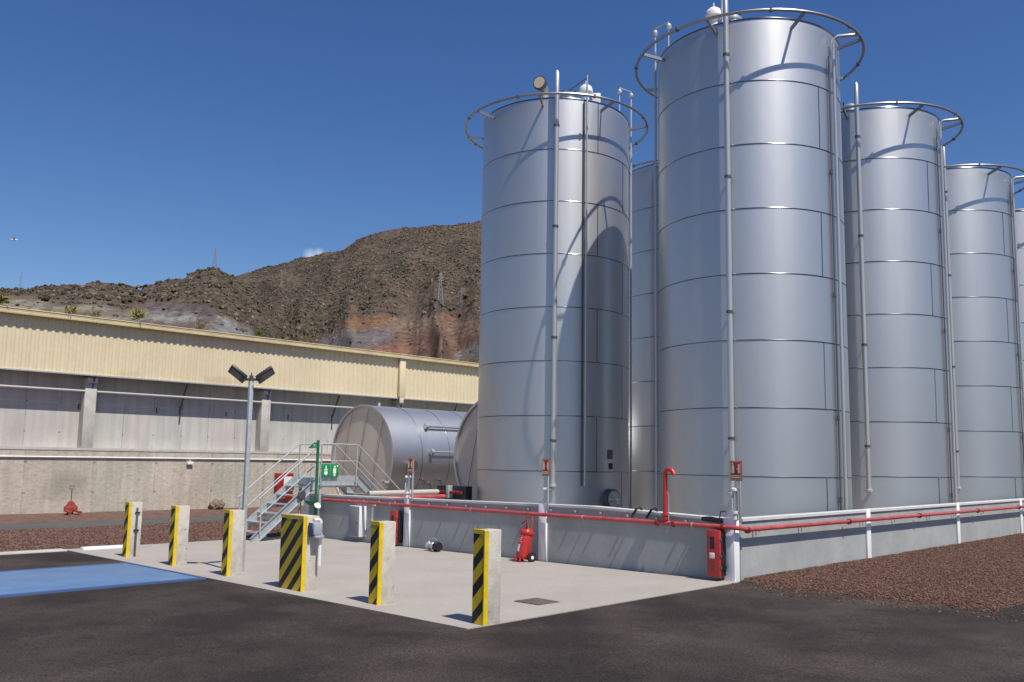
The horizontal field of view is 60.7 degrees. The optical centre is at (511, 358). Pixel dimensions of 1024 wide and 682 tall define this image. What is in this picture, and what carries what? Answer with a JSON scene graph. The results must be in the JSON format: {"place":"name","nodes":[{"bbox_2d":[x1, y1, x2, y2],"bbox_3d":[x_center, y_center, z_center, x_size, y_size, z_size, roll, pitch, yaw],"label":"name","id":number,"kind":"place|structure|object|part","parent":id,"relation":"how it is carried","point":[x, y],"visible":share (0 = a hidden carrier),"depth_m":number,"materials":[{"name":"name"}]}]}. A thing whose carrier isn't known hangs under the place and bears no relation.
{"place":"outdoors","nodes":[
{"label":"outdoors","id":0,"kind":"place"},
{"bbox_2d":[0,545,122,554],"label":"kerb","id":1,"kind":"structure","parent":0,"point":[30,551],"depth_m":18.67,"materials":[{"name":"white concrete"}]},
{"bbox_2d":[0,505,303,551],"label":"gravel bed","id":2,"kind":"object","parent":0,"point":[54,517],"visible":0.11,"depth_m":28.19,"materials":[{"name":"brown gravel"}]},
{"bbox_2d":[64,485,81,514],"bbox_3d":[-16.131,5.209,32.120,0.459,1.071,1.112,6,-8,-35],"label":"pallet truck","id":3,"kind":"object","parent":2,"relation":"on","point":[70,507],"visible":0.98,"depth_m":32.37,"materials":[{"name":"red metal"}]},
{"bbox_2d":[208,499,224,509],"bbox_3d":[-12.385,6.151,36.632,0.647,0.584,0.962,1,-7,0],"label":"boulder","id":4,"kind":"object","parent":2,"relation":"on","point":[215,504],"visible":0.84,"depth_m":36.34,"materials":[{"name":"beige stone"}]},
{"bbox_2d":[0,513,303,529],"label":"road","id":5,"kind":"structure","parent":0,"point":[38,525],"depth_m":27.75,"materials":[{"name":"concrete"}]},
{"bbox_2d":[65,536,280,548],"bbox_3d":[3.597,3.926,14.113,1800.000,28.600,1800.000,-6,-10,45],"label":"ground","id":6,"kind":"structure","parent":0,"point":[160,543],"depth_m":21.36,"materials":[{"name":"grey concrete"}]},
{"bbox_2d":[0,306,478,514],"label":"warehouse","id":7,"kind":"structure","parent":6,"relation":"on","point":[103,414],"depth_m":36.47,"materials":[{"name":"concrete"}]},
{"bbox_2d":[85,309,102,316],"bbox_3d":[-16.355,-1.781,34.251,0.508,0.462,0.646,-2,-8,27],"label":"weed","id":8,"kind":"object","parent":7,"relation":"on","point":[95,314],"visible":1,"depth_m":34.23,"materials":[{"name":"plant"}]},
{"bbox_2d":[194,321,208,329],"bbox_3d":[-13.293,-1.366,37.321,0.630,0.522,0.562,-5,-9,43],"label":"weed","id":9,"kind":"object","parent":7,"relation":"on","point":[200,325],"visible":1,"depth_m":37.24,"materials":[{"name":"plant"}]},
{"bbox_2d":[252,326,264,336],"bbox_3d":[-11.398,-1.195,39.210,0.580,0.556,0.662,1,-7,0],"label":"weed","id":10,"kind":"object","parent":7,"relation":"on","point":[257,333],"visible":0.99,"depth_m":39.20,"materials":[{"name":"plant"}]},
{"bbox_2d":[274,473,293,499],"bbox_3d":[-10.402,5.816,39.809,0.262,1.200,0.840,-6,-10,45],"label":"hose cabinet","id":11,"kind":"object","parent":7,"relation":"attached to","point":[283,481],"visible":0.6,"depth_m":39.68,"materials":[{"name":"red metal"}]},
{"bbox_2d":[0,221,481,362],"bbox_3d":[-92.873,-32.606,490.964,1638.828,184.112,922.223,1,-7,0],"label":"hills","id":12,"kind":"structure","parent":0,"point":[379,336],"depth_m":327.15,"materials":[{"name":"brown stone"}]},
{"bbox_2d":[0,291,11,305],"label":"weed","id":13,"kind":"object","parent":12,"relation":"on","point":[3,298],"visible":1,"depth_m":31.96,"materials":[{"name":"plant"}]},
{"bbox_2d":[62,303,78,313],"bbox_3d":[-16.994,-1.898,33.669,0.619,0.519,0.649,-2,-7,22],"label":"weed","id":14,"kind":"object","parent":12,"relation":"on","point":[71,310],"visible":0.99,"depth_m":33.60,"materials":[{"name":"plant"}]},
{"bbox_2d":[126,307,151,321],"bbox_3d":[-15.129,-1.764,35.420,0.886,0.702,0.958,-2,-7,23],"label":"weed","id":15,"kind":"object","parent":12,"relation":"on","point":[136,313],"visible":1,"depth_m":35.35,"materials":[{"name":"plant"}]},
{"bbox_2d":[212,246,217,269],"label":"pylon","id":16,"kind":"object","parent":12,"relation":"on","point":[215,258],"visible":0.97,"depth_m":313.95,"materials":[{"name":"silver metal"}]},
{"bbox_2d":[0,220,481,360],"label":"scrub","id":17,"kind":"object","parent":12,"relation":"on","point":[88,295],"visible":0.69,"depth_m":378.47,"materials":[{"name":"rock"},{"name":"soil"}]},
{"bbox_2d":[437,271,443,305],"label":"pylon","id":18,"kind":"object","parent":12,"relation":"on","point":[441,277],"visible":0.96,"depth_m":338.35,"materials":[{"name":"silver metal"}]},
{"bbox_2d":[459,288,462,305],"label":"pylon","id":19,"kind":"object","parent":12,"relation":"on","point":[461,301],"visible":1,"depth_m":346.70,"materials":[{"name":"silver metal"}]},
{"bbox_2d":[66,537,736,629],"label":"pavement","id":20,"kind":"structure","parent":0,"point":[431,586],"depth_m":14.16,"materials":[{"name":"concrete"}]},
{"bbox_2d":[122,502,142,556],"bbox_3d":[-7.669,3.497,17.642,0.206,1.194,0.278,-6,-10,45],"label":"bollard","id":21,"kind":"object","parent":20,"relation":"on","point":[129,532],"visible":0.66,"depth_m":17.56,"materials":[{"name":"concrete"}]},
{"bbox_2d":[133,508,140,555],"bbox_3d":[-7.564,3.486,17.586,0.029,0.960,0.110,-6,-10,45],"label":"conduit strip","id":22,"kind":"object","parent":21,"relation":"attached to","point":[136,530],"visible":1,"depth_m":17.57,"materials":[{"name":"grey metal"}]},
{"bbox_2d":[168,505,189,565],"bbox_3d":[-6.155,3.315,16.140,0.206,1.194,0.278,-6,-10,45],"label":"bollard","id":23,"kind":"object","parent":20,"relation":"on","point":[178,538],"visible":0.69,"depth_m":16.07,"materials":[{"name":"concrete"}]},
{"bbox_2d":[221,509,244,575],"bbox_3d":[-4.683,3.135,14.652,0.206,1.194,0.278,-6,-10,45],"label":"bollard","id":24,"kind":"object","parent":20,"relation":"on","point":[232,547],"visible":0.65,"depth_m":14.58,"materials":[{"name":"concrete"}]},
{"bbox_2d":[228,364,274,573],"bbox_3d":[-4.593,1.894,15.126,0.803,3.574,0.292,3,-7,-17],"label":"lamp post","id":25,"kind":"object","parent":20,"relation":"on","point":[237,373],"visible":0.85,"depth_m":15.16,"materials":[{"name":"grey metal"}]},
{"bbox_2d":[278,514,319,591],"bbox_3d":[-3.187,2.940,13.056,0.636,1.204,0.278,-6,-10,45],"label":"bollard","id":26,"kind":"object","parent":20,"relation":"on","point":[298,566],"visible":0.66,"depth_m":12.88,"materials":[{"name":"concrete"}]},
{"bbox_2d":[308,522,323,538],"bbox_3d":[-2.874,2.522,12.839,0.140,0.225,0.200,-6,-10,45],"label":"intercom","id":27,"kind":"object","parent":26,"relation":"attached to","point":[315,530],"visible":1,"depth_m":12.81,"materials":[{"name":"grey plastic"}]},
{"bbox_2d":[313,518,322,565],"bbox_3d":[-2.865,2.694,12.859,0.070,0.698,0.155,-6,-10,45],"label":"conduit pipe","id":28,"kind":"object","parent":27,"relation":"attached to","point":[319,544],"visible":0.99,"depth_m":12.85,"materials":[{"name":"white metal"}]},
{"bbox_2d":[304,435,320,515],"bbox_3d":[-5.040,3.251,22.111,0.414,2.620,0.348,3,-7,-18],"label":"safety shower","id":29,"kind":"object","parent":20,"relation":"on","point":[315,503],"visible":0.94,"depth_m":22.18,"materials":[{"name":"green metal"}]},
{"bbox_2d":[321,464,338,476],"bbox_3d":[-4.744,2.916,22.797,0.012,0.340,0.516,-6,-10,45],"label":"safety sign","id":30,"kind":"object","parent":29,"relation":"attached to","point":[328,470],"visible":1,"depth_m":22.79,"materials":[{"name":"green plastic"}]},
{"bbox_2d":[368,521,395,604],"bbox_3d":[-1.740,2.779,11.705,0.206,1.194,0.278,-6,-10,45],"label":"bollard","id":31,"kind":"object","parent":20,"relation":"on","point":[382,565],"visible":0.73,"depth_m":11.63,"materials":[{"name":"concrete"}]},
{"bbox_2d":[425,538,442,551],"bbox_3d":[-1.707,4.038,19.007,0.236,0.287,0.442,6,-8,-36],"label":"pipe coupling","id":32,"kind":"object","parent":20,"relation":"on","point":[436,546],"visible":1,"depth_m":18.88,"materials":[{"name":"grey metal"}]},
{"bbox_2d":[472,528,500,625],"bbox_3d":[-0.297,2.603,10.245,0.206,1.194,0.278,-6,-10,45],"label":"bollard","id":33,"kind":"object","parent":20,"relation":"on","point":[486,576],"visible":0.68,"depth_m":10.17,"materials":[{"name":"concrete"}]},
{"bbox_2d":[513,516,535,561],"bbox_3d":[0.234,3.522,17.045,0.362,0.871,0.402,6,-9,-38],"label":"fire extinguisher","id":34,"kind":"object","parent":20,"relation":"on","point":[523,552],"visible":0.98,"depth_m":16.91,"materials":[{"name":"red metal"}]},
{"bbox_2d":[514,598,558,604],"bbox_3d":[0.344,3.296,11.844,0.460,0.036,0.440,-6,-10,45],"label":"drain cover","id":35,"kind":"object","parent":20,"relation":"on","point":[537,601],"visible":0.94,"depth_m":11.79,"materials":[{"name":"grey metal"}]},
{"bbox_2d":[437,485,471,499],"bbox_3d":[-1.770,4.382,25.696,1.250,1.320,0.460,-6,-10,45],"label":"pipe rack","id":36,"kind":"object","parent":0,"point":[450,492],"visible":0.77,"depth_m":25.48,"materials":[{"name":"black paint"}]},
{"bbox_2d":[0,551,1023,681],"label":"asphalt","id":37,"kind":"structure","parent":0,"point":[208,630],"depth_m":9.23,"materials":[{"name":"black asphalt"}]},
{"bbox_2d":[0,562,205,597],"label":"painted parking bay","id":38,"kind":"object","parent":37,"relation":"on","point":[22,582],"visible":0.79,"depth_m":14.04,"materials":[{"name":"blue paint"}]},
{"bbox_2d":[743,533,1023,610],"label":"gravel bank","id":39,"kind":"structure","parent":37,"relation":"on","point":[843,590],"depth_m":14.86,"materials":[{"name":"brown gravel"}]},
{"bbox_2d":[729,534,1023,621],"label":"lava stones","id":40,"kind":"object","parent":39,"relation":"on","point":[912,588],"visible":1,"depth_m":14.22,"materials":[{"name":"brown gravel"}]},
{"bbox_2d":[0,0,1023,289],"label":"sky","id":41,"kind":"structure","parent":0,"point":[139,139],"materials":[{"name":"blue"}]},
{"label":"bund floor","id":42,"kind":"structure","parent":0,"visible":0},
{"bbox_2d":[238,443,399,541],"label":"crossover stairs","id":43,"kind":"structure","parent":42,"relation":"on","point":[344,483],"depth_m":22.73,"materials":[{"name":"silver metal"}]},
{"bbox_2d":[298,490,305,498],"bbox_3d":[-5.329,3.446,22.149,0.220,0.220,0.060,8,-9,-44],"label":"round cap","id":44,"kind":"object","parent":43,"relation":"attached to","point":[301,494],"visible":1,"depth_m":22.12,"materials":[{"name":"grey metal"}]},
{"bbox_2d":[331,403,466,495],"bbox_3d":[-2.168,4.712,41.074,4.710,4.720,12.324,-6,-10,45],"label":"lying tank","id":45,"kind":"object","parent":42,"relation":"on","point":[390,441],"visible":0.33,"depth_m":36.95,"materials":[{"name":"silver metal"}]},
{"bbox_2d":[367,489,438,495],"bbox_3d":[-2.977,3.712,24.231,0.150,0.168,2.456,-6,-10,45],"label":"insulated pipe","id":46,"kind":"object","parent":42,"relation":"on","point":[401,492],"visible":0.89,"depth_m":24.02,"materials":[{"name":"grey"}]},
{"bbox_2d":[381,494,445,498],"bbox_3d":[-2.678,3.808,24.024,0.120,0.138,2.206,-6,-10,45],"label":"insulated pipe","id":47,"kind":"object","parent":42,"relation":"on","point":[439,496],"visible":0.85,"depth_m":24.30,"materials":[{"name":"red metal"}]},
{"bbox_2d":[454,401,477,500],"bbox_3d":[3.644,4.018,35.327,4.710,4.720,12.324,-6,-10,45],"label":"lying tank","id":48,"kind":"object","parent":42,"relation":"on","point":[465,457],"visible":0.03,"depth_m":32.42,"materials":[{"name":"silver metal"}]},
{"bbox_2d":[464,70,648,508],"bbox_3d":[1.264,-1.499,26.302,5.650,13.509,5.650,1,-7,0],"label":"storage tank","id":49,"kind":"object","parent":42,"relation":"on","point":[553,382],"visible":0.98,"depth_m":24.46,"materials":[{"name":"silver metal"}]},
{"bbox_2d":[629,151,659,510],"bbox_3d":[6.174,-0.843,31.168,5.662,13.509,5.658,1,-7,0],"label":"storage tank","id":50,"kind":"object","parent":42,"relation":"on","point":[643,347],"visible":0.13,"depth_m":29.72,"materials":[{"name":"silver metal"}]},
{"bbox_2d":[304,494,1023,581],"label":"bund wall","id":51,"kind":"structure","parent":42,"relation":"on","point":[676,550],"depth_m":17.06,"materials":[{"name":"grey concrete"}]},
{"bbox_2d":[348,505,366,536],"bbox_3d":[-3.792,3.971,21.379,0.440,0.740,0.240,-6,-10,45],"label":"control cabinet","id":52,"kind":"object","parent":51,"relation":"attached to","point":[357,522],"visible":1,"depth_m":21.26,"materials":[{"name":"grey metal"}]},
{"bbox_3d":[-3.871,3.960,21.300,0.427,0.720,0.029,-6,-10,45],"label":"door","id":53,"kind":"part","parent":52,"relation":"part of","materials":[{"name":"grey metal"}]},
{"bbox_2d":[390,510,403,543],"bbox_3d":[-2.655,3.896,20.234,0.292,0.755,0.253,-6,-10,45],"label":"hose cabinet","id":54,"kind":"object","parent":51,"relation":"attached to","point":[397,517],"visible":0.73,"depth_m":20.16,"materials":[{"name":"black metal"}]},
{"bbox_3d":[-2.733,3.888,20.178,0.260,0.755,0.062,-6,-10,45],"label":"door","id":55,"kind":"part","parent":54,"relation":"part of","materials":[{"name":"red paint"}]},
{"bbox_2d":[404,473,410,498],"bbox_3d":[-2.417,2.930,20.253,0.156,0.620,0.154,-6,-10,45],"label":"glass gauge","id":56,"kind":"object","parent":51,"relation":"on","point":[407,492],"visible":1,"depth_m":20.21,"materials":[{"name":"white paint"}]},
{"bbox_2d":[407,458,413,500],"bbox_3d":[-2.338,2.786,20.148,0.200,0.980,0.055,-6,-10,45],"label":"sign post","id":57,"kind":"object","parent":51,"relation":"on","point":[410,469],"visible":1,"depth_m":20.12,"materials":[{"name":"grey metal"}]},
{"bbox_2d":[542,459,549,509],"bbox_3d":[0.675,2.467,17.153,0.055,0.995,0.200,8,-9,-44],"label":"sign post","id":58,"kind":"object","parent":51,"relation":"on","point":[545,467],"visible":1,"depth_m":17.14,"materials":[{"name":"grey metal"}]},
{"bbox_2d":[630,507,642,517],"bbox_3d":[2.284,2.782,15.710,0.117,0.248,0.385,-6,-10,45],"label":"hose","id":59,"kind":"object","parent":51,"relation":"on","point":[634,511],"visible":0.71,"depth_m":15.60,"materials":[{"name":"black rubber"}]},
{"bbox_2d":[645,507,657,517],"bbox_3d":[2.518,2.754,15.478,0.117,0.248,0.385,-6,-10,45],"label":"hose","id":60,"kind":"object","parent":51,"relation":"on","point":[650,511],"visible":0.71,"depth_m":15.36,"materials":[{"name":"black rubber"}]},
{"bbox_2d":[322,467,1023,535],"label":"pipe","id":61,"kind":"object","parent":51,"relation":"attached to","point":[674,523],"visible":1,"depth_m":16.50,"materials":[{"name":"red metal"}]},
{"bbox_2d":[371,505,375,520],"bbox_3d":[-3.330,3.849,20.975,0.104,0.728,0.070,8,-9,-44],"label":"drain pipe","id":62,"kind":"object","parent":61,"relation":"attached to","point":[372,513],"visible":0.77,"depth_m":20.95,"materials":[{"name":"white paint"}]},
{"bbox_2d":[701,516,722,522],"bbox_3d":[3.311,2.663,14.479,0.365,0.105,0.090,-6,-10,45],"label":"tarpaulin roll","id":63,"kind":"object","parent":51,"relation":"on","point":[710,519],"visible":1,"depth_m":14.45,"materials":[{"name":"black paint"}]},
{"bbox_2d":[707,530,726,577],"bbox_3d":[3.366,3.175,14.261,0.292,0.755,0.253,-6,-10,45],"label":"hose cabinet","id":64,"kind":"object","parent":51,"relation":"attached to","point":[716,555],"visible":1,"depth_m":14.18,"materials":[{"name":"black metal"}]},
{"bbox_3d":[3.287,3.167,14.206,0.260,0.755,0.062,-6,-10,45],"label":"door","id":65,"kind":"part","parent":64,"relation":"part of","materials":[{"name":"red paint"}]},
{"bbox_2d":[730,482,738,520],"bbox_3d":[3.637,2.323,14.232,0.156,0.620,0.154,-6,-10,45],"label":"glass gauge","id":66,"kind":"object","parent":51,"relation":"attached to","point":[734,489],"visible":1,"depth_m":14.19,"materials":[{"name":"white paint"}]},
{"bbox_2d":[730,461,741,522],"bbox_3d":[3.653,2.160,14.193,0.220,0.995,0.055,-6,-10,45],"label":"sign post","id":67,"kind":"object","parent":51,"relation":"on","point":[735,470],"visible":1,"depth_m":14.18,"materials":[{"name":"grey"}]},
{"bbox_2d":[635,0,864,517],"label":"storage tank","id":68,"kind":"object","parent":42,"relation":"on","point":[753,361],"visible":0.95,"depth_m":19.85,"materials":[{"name":"silver metal"}]},
{"bbox_2d":[841,82,963,509],"bbox_3d":[10.813,-1.314,26.560,5.662,13.508,5.658,1,-7,0],"label":"storage tank","id":69,"kind":"object","parent":42,"relation":"on","point":[902,433],"visible":0.56,"depth_m":24.50,"materials":[{"name":"silver metal"}]},
{"bbox_2d":[942,147,1023,502],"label":"storage tank","id":70,"kind":"object","parent":42,"relation":"on","point":[985,333],"visible":0.48,"depth_m":29.34,"materials":[{"name":"silver metal"}]},
{"bbox_2d":[1015,209,1023,367],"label":"storage tank","id":71,"kind":"object","parent":42,"relation":"on","point":[1019,215],"visible":0.05,"depth_m":34.58,"materials":[{"name":"silver metal"}]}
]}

